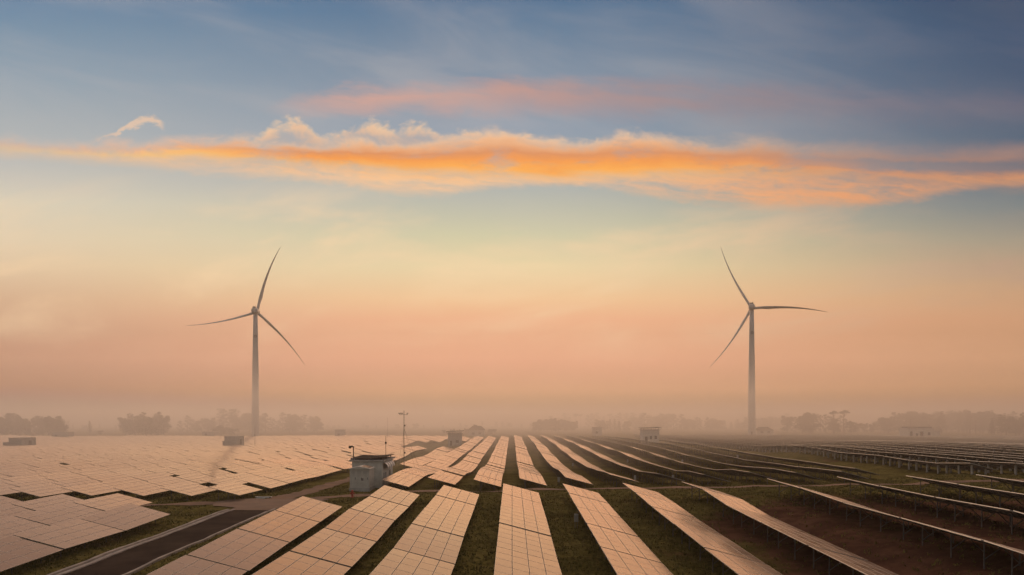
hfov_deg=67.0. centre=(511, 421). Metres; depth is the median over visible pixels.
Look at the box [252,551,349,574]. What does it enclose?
solar table
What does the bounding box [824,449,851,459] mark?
solar table
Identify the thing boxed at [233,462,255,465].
solar table
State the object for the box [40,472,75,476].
solar table
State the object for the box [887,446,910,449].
solar table
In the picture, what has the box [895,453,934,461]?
solar table
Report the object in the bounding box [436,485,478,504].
solar table
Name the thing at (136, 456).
solar table
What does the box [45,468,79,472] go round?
solar table
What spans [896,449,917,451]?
solar table
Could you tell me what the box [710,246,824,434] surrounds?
wind turbine
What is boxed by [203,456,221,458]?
solar table
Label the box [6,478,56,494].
solar table
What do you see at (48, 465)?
solar table
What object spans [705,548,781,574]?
solar table
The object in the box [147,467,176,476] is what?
solar table
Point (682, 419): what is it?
tree
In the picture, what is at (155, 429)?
tree
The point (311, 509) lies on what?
solar table
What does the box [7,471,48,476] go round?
solar table
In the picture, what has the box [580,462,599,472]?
solar table
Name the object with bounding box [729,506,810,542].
solar table
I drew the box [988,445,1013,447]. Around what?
solar table
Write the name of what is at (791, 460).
solar table
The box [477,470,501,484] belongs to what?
solar table
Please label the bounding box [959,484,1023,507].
solar table
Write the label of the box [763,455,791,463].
solar table
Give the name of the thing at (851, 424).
tree
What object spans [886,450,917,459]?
solar table
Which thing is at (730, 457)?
solar table
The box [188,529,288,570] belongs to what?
solar table
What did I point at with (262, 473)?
solar table
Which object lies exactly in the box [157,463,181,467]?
solar table
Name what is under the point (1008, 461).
solar table
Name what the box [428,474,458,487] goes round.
solar table
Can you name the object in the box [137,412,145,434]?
tree
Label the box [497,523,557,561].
solar table
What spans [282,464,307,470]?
solar table
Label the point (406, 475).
solar table
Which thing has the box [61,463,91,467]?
solar table
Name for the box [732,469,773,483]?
solar table
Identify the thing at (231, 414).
tree
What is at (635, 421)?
tree
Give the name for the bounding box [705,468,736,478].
solar table
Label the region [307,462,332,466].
solar table
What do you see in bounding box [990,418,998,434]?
tree
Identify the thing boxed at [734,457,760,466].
solar table
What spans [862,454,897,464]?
solar table
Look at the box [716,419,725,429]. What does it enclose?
tree
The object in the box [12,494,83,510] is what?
solar table
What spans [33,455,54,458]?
solar table
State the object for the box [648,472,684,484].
solar table
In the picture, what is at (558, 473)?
solar table
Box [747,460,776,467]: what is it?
solar table
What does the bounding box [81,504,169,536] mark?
solar table
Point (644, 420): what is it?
tree
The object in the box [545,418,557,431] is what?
tree
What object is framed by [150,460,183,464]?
solar table
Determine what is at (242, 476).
solar table
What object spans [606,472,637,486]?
solar table
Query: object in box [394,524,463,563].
solar table
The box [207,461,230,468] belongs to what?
solar table
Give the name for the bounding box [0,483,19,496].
solar table
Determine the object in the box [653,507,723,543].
solar table
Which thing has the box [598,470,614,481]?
solar table
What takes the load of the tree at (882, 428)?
on the ground at (895, 564)
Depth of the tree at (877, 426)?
662.58 m
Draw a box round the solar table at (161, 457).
[150,455,167,459]
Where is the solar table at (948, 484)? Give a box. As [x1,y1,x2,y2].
[906,475,993,502]
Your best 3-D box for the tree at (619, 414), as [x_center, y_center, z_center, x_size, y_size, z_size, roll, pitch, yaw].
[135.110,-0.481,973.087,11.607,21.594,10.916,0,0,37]
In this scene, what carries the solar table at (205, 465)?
on the ground at (895, 564)
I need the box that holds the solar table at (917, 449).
[904,447,932,451]
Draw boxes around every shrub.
[213,425,230,434]
[226,429,238,435]
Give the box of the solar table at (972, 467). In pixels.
[938,463,994,473]
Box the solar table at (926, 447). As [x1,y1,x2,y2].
[912,445,941,449]
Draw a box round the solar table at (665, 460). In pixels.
[657,455,674,464]
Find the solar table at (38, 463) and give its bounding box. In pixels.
[23,461,53,465]
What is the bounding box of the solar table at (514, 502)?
[501,493,545,516]
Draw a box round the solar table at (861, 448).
[848,446,877,453]
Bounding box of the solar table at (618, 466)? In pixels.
[611,461,632,470]
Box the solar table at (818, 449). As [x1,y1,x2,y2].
[806,446,836,456]
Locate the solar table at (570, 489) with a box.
[563,484,607,508]
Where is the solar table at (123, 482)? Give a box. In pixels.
[101,477,146,486]
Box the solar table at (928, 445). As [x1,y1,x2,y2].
[919,444,939,446]
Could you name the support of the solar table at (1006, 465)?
on the ground at (895, 564)
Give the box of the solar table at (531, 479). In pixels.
[519,474,546,488]
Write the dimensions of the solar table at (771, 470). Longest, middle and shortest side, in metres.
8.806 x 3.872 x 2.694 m
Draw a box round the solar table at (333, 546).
[291,528,375,566]
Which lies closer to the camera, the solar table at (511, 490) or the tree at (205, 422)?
the solar table at (511, 490)
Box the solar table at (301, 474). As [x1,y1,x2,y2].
[282,470,317,482]
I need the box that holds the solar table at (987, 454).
[970,452,1004,456]
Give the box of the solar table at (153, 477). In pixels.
[133,473,171,481]
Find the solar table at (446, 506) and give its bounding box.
[426,495,474,518]
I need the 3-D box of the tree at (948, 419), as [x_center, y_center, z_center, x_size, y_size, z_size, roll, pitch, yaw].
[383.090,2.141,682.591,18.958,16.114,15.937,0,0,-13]
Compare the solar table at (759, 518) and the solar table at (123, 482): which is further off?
the solar table at (123, 482)
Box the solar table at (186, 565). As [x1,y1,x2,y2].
[147,555,246,574]
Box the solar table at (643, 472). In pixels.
[639,471,667,481]
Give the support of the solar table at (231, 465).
on the ground at (895, 564)
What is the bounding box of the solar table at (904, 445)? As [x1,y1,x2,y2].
[895,444,922,448]
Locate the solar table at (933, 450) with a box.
[926,449,951,453]
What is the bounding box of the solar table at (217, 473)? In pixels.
[201,470,233,476]
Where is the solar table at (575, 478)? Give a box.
[562,473,592,487]
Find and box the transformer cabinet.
[349,465,374,491]
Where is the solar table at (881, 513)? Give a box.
[843,502,933,539]
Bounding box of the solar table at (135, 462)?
[121,460,149,464]
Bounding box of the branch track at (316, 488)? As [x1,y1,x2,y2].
[266,477,349,498]
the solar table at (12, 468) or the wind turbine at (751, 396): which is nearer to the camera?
the solar table at (12, 468)
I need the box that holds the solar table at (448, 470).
[441,468,466,475]
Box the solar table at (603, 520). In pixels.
[577,507,637,543]
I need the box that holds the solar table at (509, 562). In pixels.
[494,546,561,574]
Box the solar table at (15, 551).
[0,536,62,574]
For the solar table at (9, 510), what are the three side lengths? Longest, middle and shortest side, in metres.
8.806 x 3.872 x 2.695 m
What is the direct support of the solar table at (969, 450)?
on the ground at (895, 564)
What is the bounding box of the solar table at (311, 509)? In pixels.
[276,496,341,521]
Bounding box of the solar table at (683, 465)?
[671,459,693,470]
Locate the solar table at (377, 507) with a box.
[350,496,407,520]
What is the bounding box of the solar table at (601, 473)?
[592,468,611,479]
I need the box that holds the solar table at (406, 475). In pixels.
[392,471,422,485]
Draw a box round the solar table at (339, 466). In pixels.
[326,463,351,472]
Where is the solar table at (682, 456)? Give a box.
[676,452,693,460]
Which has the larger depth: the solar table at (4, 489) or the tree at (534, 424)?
the tree at (534, 424)
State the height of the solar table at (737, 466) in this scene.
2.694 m
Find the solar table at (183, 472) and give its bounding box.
[167,469,200,476]
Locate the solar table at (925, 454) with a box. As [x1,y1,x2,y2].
[909,452,941,461]
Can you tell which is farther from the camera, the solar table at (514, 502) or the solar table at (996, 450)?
the solar table at (996, 450)
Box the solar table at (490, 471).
[480,468,502,475]
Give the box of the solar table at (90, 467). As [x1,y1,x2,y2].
[75,465,106,469]
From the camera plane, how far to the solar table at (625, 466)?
151.21 m
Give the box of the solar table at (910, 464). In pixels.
[884,456,925,468]
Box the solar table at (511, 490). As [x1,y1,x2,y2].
[502,483,541,503]
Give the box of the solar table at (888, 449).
[876,447,899,450]
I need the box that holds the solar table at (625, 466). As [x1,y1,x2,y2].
[616,463,640,471]
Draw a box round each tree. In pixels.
[0,417,13,434]
[2,413,12,434]
[3,413,20,432]
[11,418,28,435]
[14,417,22,435]
[19,419,31,434]
[28,415,43,434]
[30,420,37,435]
[34,418,50,435]
[41,416,63,435]
[55,418,68,431]
[87,422,91,433]
[117,417,132,434]
[125,413,137,434]
[134,415,153,435]
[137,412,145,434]
[149,416,160,434]
[153,412,164,434]
[157,415,171,434]
[177,421,182,431]
[182,415,191,431]
[189,419,202,431]
[200,417,215,430]
[207,420,217,430]
[215,408,224,426]
[216,408,228,428]
[226,409,236,429]
[229,415,248,431]
[230,409,240,431]
[241,411,261,431]
[259,413,271,432]
[270,419,277,431]
[277,412,286,431]
[282,418,290,431]
[284,414,302,431]
[285,413,295,432]
[298,415,308,430]
[307,416,322,431]
[311,419,323,431]
[531,421,537,431]
[534,419,543,431]
[542,418,551,431]
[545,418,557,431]
[549,419,561,431]
[560,419,565,429]
[562,421,570,430]
[568,421,575,429]
[594,419,604,426]
[601,420,608,430]
[616,412,622,427]
[622,420,631,429]
[628,416,642,429]
[639,413,649,428]
[646,414,657,428]
[653,416,667,429]
[658,413,667,429]
[661,413,677,429]
[668,413,677,429]
[675,414,685,429]
[679,419,692,429]
[689,419,696,429]
[705,418,718,429]
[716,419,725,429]
[742,417,757,428]
[776,417,785,428]
[780,415,793,432]
[794,416,812,433]
[799,412,821,433]
[818,415,824,432]
[821,414,829,432]
[825,416,842,433]
[829,411,838,433]
[837,415,842,430]
[839,410,849,433]
[842,418,847,432]
[844,421,856,433]
[854,422,862,432]
[861,423,868,432]
[869,423,875,431]
[875,421,880,431]
[878,416,898,432]
[878,419,891,432]
[894,411,920,429]
[902,415,918,426]
[905,412,926,426]
[919,411,945,430]
[919,412,928,426]
[936,411,948,432]
[936,415,954,431]
[945,410,959,431]
[951,409,971,432]
[953,413,962,432]
[960,412,968,432]
[963,410,974,432]
[963,411,991,432]
[974,411,1003,432]
[976,415,988,432]
[989,419,995,434]
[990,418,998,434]
[996,415,1014,434]
[1009,416,1022,434]
[1010,411,1017,417]
[1011,418,1022,434]
[1017,412,1023,435]
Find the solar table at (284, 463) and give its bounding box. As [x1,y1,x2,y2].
[273,461,292,464]
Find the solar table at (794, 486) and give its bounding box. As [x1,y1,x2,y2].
[767,478,841,504]
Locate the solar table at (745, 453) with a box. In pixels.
[738,451,759,459]
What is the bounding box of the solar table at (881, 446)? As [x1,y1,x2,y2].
[868,444,893,448]
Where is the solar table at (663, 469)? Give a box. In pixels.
[649,463,673,473]
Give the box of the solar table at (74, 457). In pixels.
[62,456,85,458]
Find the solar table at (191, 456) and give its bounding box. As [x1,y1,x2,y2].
[178,455,197,457]
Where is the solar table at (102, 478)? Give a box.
[88,473,132,481]
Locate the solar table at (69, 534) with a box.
[14,519,122,555]
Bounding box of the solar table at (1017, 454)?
[1003,452,1023,455]
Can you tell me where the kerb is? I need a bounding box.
[122,508,275,574]
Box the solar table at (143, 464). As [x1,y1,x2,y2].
[130,463,156,466]
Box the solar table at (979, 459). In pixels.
[958,455,999,461]
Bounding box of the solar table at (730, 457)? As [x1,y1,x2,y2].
[723,455,744,463]
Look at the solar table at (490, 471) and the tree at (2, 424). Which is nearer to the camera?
the solar table at (490, 471)
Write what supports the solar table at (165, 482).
on the ground at (895, 564)
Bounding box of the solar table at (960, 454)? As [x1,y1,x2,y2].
[940,452,974,456]
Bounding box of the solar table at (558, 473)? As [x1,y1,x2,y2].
[553,467,575,476]
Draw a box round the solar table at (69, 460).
[55,458,80,464]
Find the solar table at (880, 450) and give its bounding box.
[868,448,893,456]
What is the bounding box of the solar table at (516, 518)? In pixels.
[499,505,550,535]
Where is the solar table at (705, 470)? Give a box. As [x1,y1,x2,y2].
[692,465,718,475]
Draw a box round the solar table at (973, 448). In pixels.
[957,446,988,450]
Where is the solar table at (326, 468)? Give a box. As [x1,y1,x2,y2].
[312,464,340,475]
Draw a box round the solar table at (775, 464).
[760,461,792,469]
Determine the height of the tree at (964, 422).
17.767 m
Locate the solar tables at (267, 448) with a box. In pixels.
[0,434,1023,477]
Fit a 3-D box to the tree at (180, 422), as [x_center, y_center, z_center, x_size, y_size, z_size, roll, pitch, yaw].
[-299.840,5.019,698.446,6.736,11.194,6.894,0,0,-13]
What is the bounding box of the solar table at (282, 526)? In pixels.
[238,510,318,549]
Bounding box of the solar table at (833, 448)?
[819,445,845,453]
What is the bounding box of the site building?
[898,419,939,435]
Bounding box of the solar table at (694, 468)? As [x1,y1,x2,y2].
[680,462,705,472]
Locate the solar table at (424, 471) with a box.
[408,468,433,477]
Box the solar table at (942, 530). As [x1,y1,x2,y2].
[902,518,1020,568]
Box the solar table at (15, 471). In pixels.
[0,469,35,476]
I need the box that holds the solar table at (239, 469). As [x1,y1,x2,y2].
[225,467,254,473]
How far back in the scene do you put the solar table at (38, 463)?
165.94 m
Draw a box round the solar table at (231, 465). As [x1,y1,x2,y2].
[216,463,242,472]
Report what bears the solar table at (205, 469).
on the ground at (895, 564)
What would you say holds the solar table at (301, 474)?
on the ground at (895, 564)
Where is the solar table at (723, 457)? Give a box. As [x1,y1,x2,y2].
[712,453,732,461]
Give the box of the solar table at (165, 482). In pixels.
[148,477,199,491]
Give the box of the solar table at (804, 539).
[762,522,867,568]
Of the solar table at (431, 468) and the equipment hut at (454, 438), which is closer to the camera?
the solar table at (431, 468)
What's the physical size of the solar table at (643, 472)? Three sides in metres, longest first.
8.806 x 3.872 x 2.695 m
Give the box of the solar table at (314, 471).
[298,467,330,479]
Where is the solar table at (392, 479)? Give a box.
[382,475,415,489]
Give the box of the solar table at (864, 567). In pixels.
[809,546,897,574]
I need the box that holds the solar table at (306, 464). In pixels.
[295,462,317,467]
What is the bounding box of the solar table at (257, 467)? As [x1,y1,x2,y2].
[243,464,269,469]
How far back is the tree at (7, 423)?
525.46 m
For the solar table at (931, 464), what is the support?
on the ground at (895, 564)
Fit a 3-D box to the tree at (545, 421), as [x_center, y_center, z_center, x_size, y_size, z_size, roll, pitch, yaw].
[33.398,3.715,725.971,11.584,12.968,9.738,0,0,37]
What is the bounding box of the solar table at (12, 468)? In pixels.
[0,466,36,471]
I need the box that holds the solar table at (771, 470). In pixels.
[757,467,795,477]
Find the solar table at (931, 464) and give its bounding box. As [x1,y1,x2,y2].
[910,460,956,473]
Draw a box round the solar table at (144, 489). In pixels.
[113,482,169,498]
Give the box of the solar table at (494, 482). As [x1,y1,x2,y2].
[474,474,501,490]
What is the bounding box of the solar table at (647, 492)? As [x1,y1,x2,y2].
[623,483,673,503]
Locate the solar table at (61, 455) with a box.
[55,454,75,456]
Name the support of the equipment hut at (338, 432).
on the ground at (895, 564)
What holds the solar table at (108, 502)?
on the ground at (895, 564)
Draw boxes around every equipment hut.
[2,437,35,445]
[52,432,73,436]
[202,431,218,435]
[222,436,243,445]
[335,429,345,435]
[349,454,394,487]
[446,430,463,445]
[592,427,601,435]
[639,427,660,442]
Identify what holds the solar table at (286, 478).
on the ground at (895, 564)
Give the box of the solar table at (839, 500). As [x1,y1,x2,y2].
[802,488,886,520]
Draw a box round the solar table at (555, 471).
[550,464,571,475]
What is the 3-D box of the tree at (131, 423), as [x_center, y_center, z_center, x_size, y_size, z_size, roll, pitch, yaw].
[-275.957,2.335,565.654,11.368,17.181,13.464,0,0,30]
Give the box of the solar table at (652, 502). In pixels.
[636,493,695,524]
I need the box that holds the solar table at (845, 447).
[835,446,857,453]
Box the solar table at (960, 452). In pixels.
[945,450,973,453]
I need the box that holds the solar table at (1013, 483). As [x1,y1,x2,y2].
[976,474,1023,491]
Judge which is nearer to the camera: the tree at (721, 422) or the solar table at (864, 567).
the solar table at (864, 567)
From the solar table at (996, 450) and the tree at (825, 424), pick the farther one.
the tree at (825, 424)
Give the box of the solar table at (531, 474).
[519,470,543,483]
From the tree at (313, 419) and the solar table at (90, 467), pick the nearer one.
the solar table at (90, 467)
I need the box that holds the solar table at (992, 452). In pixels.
[977,450,1008,454]
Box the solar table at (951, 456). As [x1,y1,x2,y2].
[931,453,974,462]
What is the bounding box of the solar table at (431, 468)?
[421,465,442,471]
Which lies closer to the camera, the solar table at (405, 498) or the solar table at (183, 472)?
the solar table at (405, 498)
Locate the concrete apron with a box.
[213,498,327,509]
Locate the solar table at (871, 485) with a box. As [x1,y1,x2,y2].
[839,477,913,503]
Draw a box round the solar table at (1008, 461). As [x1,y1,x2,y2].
[989,458,1023,472]
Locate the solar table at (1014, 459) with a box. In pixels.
[995,456,1023,460]
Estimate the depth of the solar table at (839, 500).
65.35 m
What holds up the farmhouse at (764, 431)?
on the ground at (895, 564)
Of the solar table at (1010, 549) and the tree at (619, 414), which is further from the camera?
the tree at (619, 414)
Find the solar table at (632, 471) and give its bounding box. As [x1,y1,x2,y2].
[623,466,642,476]
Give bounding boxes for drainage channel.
[47,509,234,574]
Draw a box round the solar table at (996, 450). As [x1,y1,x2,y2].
[978,447,1014,452]
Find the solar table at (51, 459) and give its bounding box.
[34,458,66,464]
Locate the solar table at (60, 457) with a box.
[39,456,64,463]
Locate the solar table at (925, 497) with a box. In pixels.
[881,486,973,517]
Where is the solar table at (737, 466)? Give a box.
[727,464,757,471]
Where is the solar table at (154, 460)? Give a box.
[142,458,166,461]
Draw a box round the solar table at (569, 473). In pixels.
[558,469,584,483]
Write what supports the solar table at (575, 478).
on the ground at (895, 564)
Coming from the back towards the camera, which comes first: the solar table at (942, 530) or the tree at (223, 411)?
the tree at (223, 411)
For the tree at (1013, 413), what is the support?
on the ground at (895, 564)
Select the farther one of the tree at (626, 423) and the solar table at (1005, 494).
the tree at (626, 423)
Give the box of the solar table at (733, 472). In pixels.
[717,469,751,478]
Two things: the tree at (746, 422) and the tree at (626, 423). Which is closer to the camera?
the tree at (626, 423)
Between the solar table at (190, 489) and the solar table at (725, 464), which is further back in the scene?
the solar table at (725, 464)
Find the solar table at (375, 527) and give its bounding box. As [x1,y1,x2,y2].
[325,509,393,541]
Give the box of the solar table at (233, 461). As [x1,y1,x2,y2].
[226,460,244,462]
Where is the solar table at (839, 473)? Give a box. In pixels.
[817,468,868,482]
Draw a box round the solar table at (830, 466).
[812,462,845,474]
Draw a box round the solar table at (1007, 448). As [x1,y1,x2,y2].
[986,446,1019,450]
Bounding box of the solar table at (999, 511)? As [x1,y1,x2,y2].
[936,497,1023,534]
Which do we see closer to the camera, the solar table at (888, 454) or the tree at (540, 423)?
the solar table at (888, 454)
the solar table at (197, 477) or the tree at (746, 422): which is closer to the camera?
the solar table at (197, 477)
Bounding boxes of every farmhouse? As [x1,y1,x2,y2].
[468,426,484,435]
[756,427,772,434]
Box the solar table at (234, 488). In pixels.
[209,482,261,500]
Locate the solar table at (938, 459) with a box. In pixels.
[920,455,961,462]
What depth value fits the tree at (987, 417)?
611.50 m
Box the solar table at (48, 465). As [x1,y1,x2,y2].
[31,463,65,468]
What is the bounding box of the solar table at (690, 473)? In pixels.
[678,471,705,481]
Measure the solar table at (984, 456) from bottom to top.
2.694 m
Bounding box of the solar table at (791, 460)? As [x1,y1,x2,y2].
[778,458,808,466]
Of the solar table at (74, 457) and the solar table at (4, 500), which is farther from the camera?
the solar table at (74, 457)
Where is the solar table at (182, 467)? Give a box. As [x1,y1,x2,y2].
[170,465,198,470]
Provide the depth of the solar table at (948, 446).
189.23 m
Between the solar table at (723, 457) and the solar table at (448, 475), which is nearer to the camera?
the solar table at (448, 475)
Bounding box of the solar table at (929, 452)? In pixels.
[915,450,942,453]
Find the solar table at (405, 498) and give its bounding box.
[370,485,418,506]
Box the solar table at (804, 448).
[790,445,819,453]
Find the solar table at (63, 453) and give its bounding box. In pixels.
[53,452,77,454]
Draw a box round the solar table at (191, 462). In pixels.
[179,460,203,464]
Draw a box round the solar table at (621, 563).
[601,547,672,574]
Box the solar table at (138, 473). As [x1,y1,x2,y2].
[119,470,153,476]
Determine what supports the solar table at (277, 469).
on the ground at (895, 564)
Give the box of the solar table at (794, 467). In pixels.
[777,463,814,476]
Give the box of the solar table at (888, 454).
[872,451,908,458]
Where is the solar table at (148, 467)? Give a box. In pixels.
[135,465,163,472]
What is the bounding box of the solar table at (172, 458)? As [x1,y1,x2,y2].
[163,456,185,459]
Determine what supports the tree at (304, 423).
on the ground at (895, 564)
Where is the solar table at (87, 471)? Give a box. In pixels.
[70,469,104,473]
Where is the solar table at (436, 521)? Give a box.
[412,507,469,537]
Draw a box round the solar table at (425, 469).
[414,467,435,472]
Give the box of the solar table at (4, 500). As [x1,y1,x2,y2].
[0,496,22,507]
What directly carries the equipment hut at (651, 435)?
on the ground at (895, 564)
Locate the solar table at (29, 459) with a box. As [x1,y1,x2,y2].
[7,458,38,461]
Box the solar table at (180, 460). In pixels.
[169,459,192,464]
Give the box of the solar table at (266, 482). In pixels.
[244,477,288,490]
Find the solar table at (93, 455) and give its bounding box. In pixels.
[84,455,103,456]
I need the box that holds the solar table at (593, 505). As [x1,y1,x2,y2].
[569,493,620,524]
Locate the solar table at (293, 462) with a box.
[285,461,302,463]
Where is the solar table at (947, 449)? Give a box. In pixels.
[931,446,964,451]
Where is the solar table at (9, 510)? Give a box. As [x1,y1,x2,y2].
[0,504,32,519]
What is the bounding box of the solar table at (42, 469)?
[29,466,64,473]
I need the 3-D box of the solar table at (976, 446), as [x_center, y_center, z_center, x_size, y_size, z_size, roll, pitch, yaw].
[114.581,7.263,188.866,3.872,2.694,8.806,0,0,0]
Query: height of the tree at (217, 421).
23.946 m
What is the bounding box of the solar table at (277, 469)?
[263,467,291,472]
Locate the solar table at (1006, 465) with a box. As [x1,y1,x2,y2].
[979,461,1023,474]
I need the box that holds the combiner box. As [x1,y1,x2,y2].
[574,514,577,527]
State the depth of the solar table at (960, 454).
152.06 m
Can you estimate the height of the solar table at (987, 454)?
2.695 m
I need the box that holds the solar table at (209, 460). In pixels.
[197,459,217,462]
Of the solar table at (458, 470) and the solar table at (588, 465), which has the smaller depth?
the solar table at (458, 470)
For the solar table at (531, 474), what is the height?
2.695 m
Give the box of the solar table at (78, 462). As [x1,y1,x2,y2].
[62,460,92,465]
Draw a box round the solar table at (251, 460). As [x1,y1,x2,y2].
[242,458,261,463]
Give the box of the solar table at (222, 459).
[215,458,232,460]
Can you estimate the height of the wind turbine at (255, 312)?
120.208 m
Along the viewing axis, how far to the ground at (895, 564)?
72.18 m
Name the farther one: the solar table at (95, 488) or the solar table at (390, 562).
the solar table at (95, 488)
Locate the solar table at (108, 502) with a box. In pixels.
[73,493,152,510]
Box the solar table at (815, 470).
[795,466,836,478]
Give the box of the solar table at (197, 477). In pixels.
[176,473,213,485]
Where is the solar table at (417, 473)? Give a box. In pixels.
[400,468,428,476]
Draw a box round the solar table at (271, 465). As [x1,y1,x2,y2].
[259,462,284,467]
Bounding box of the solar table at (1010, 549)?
[984,540,1023,574]
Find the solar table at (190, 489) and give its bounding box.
[161,482,215,500]
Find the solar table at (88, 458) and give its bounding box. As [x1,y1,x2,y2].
[78,457,101,459]
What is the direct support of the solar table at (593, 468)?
on the ground at (895, 564)
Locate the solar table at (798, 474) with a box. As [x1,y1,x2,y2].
[776,469,822,481]
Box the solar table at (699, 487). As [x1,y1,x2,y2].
[683,482,740,502]
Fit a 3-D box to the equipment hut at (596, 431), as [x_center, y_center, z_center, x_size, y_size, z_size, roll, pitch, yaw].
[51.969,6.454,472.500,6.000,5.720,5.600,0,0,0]
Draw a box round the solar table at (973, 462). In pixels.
[948,458,999,471]
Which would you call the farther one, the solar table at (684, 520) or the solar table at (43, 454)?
the solar table at (43, 454)
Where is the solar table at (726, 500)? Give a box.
[703,489,770,523]
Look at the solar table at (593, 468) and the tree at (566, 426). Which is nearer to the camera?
the solar table at (593, 468)
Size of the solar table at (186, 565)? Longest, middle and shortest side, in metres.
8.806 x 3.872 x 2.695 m
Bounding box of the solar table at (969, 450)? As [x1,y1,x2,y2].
[953,448,988,453]
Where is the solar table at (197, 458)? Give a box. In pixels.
[186,457,206,460]
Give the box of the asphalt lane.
[64,510,267,574]
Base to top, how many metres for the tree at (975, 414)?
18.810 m
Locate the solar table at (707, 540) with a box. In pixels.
[675,524,764,571]
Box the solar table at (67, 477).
[46,474,98,481]
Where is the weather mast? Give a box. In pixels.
[398,413,416,466]
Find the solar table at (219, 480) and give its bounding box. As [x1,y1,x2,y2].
[201,476,247,491]
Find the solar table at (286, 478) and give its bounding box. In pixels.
[264,473,303,485]
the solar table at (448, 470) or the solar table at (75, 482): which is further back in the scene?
the solar table at (448, 470)
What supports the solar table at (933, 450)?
on the ground at (895, 564)
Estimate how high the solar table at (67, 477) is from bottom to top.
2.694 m
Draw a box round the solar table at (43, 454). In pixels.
[33,454,54,455]
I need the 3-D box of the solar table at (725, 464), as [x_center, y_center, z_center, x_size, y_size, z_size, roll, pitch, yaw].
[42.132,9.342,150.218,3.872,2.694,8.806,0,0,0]
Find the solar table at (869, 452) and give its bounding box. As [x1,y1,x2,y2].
[854,449,885,458]
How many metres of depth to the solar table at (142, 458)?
184.92 m
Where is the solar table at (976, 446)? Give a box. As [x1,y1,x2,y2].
[964,445,989,447]
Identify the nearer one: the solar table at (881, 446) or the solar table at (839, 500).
the solar table at (839, 500)
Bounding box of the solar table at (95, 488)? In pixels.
[61,482,121,498]
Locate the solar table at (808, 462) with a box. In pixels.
[792,459,827,468]
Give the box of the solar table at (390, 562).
[370,548,454,574]
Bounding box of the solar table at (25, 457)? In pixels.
[10,457,38,458]
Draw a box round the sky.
[0,0,1023,425]
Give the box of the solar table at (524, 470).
[518,468,541,475]
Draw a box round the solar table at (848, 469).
[832,465,878,478]
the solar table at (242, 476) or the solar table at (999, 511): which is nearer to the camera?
the solar table at (999, 511)
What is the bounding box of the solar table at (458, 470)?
[446,467,469,476]
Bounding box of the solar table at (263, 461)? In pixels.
[253,460,270,463]
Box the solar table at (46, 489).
[9,483,74,500]
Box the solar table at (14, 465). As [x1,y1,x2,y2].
[0,463,37,467]
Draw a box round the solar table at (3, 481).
[0,478,17,486]
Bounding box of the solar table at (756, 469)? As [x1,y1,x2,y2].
[741,466,774,476]
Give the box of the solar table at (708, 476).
[690,471,730,482]
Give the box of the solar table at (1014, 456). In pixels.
[998,454,1023,457]
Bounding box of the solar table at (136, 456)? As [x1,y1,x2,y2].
[126,455,147,457]
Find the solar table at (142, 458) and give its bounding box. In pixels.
[129,457,153,460]
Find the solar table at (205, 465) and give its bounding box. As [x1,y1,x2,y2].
[190,463,221,468]
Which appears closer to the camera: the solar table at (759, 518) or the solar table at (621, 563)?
the solar table at (621, 563)
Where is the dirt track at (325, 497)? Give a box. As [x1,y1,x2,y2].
[142,479,1023,505]
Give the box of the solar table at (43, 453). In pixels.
[32,452,52,454]
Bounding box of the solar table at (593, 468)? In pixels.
[583,464,605,475]
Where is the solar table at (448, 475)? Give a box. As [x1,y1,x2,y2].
[435,470,462,484]
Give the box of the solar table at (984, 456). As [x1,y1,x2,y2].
[967,454,1006,459]
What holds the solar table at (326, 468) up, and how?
on the ground at (895, 564)
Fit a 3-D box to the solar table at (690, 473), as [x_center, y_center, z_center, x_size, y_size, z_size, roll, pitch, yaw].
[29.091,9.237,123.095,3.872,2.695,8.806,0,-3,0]
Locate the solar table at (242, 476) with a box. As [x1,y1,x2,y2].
[225,472,260,484]
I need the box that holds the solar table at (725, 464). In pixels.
[713,461,740,468]
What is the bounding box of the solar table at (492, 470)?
[481,467,503,472]
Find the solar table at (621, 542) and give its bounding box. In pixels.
[587,523,661,571]
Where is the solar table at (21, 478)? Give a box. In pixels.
[2,475,46,481]
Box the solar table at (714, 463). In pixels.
[703,458,726,469]
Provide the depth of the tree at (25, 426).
525.32 m
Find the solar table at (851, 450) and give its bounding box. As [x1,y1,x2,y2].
[837,447,866,454]
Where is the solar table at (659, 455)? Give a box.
[649,452,669,461]
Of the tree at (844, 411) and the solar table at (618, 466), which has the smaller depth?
the solar table at (618, 466)
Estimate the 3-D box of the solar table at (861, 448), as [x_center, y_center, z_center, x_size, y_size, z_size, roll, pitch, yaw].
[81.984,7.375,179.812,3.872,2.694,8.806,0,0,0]
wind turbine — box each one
[187,248,304,435]
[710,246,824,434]
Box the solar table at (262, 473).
[246,469,276,476]
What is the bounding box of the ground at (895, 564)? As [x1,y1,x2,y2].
[0,426,1023,574]
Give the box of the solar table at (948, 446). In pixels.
[937,445,964,448]
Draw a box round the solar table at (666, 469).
[657,465,676,475]
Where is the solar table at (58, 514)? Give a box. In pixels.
[15,503,103,525]
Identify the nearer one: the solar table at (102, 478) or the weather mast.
the solar table at (102, 478)
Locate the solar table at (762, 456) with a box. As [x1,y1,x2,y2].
[750,453,775,461]
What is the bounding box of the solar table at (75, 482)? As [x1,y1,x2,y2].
[54,478,100,493]
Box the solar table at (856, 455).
[840,452,876,462]
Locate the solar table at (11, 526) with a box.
[0,516,48,538]
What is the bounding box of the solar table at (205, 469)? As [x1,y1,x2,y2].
[191,466,227,471]
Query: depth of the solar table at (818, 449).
171.62 m
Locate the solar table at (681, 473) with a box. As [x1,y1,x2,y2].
[668,468,695,480]

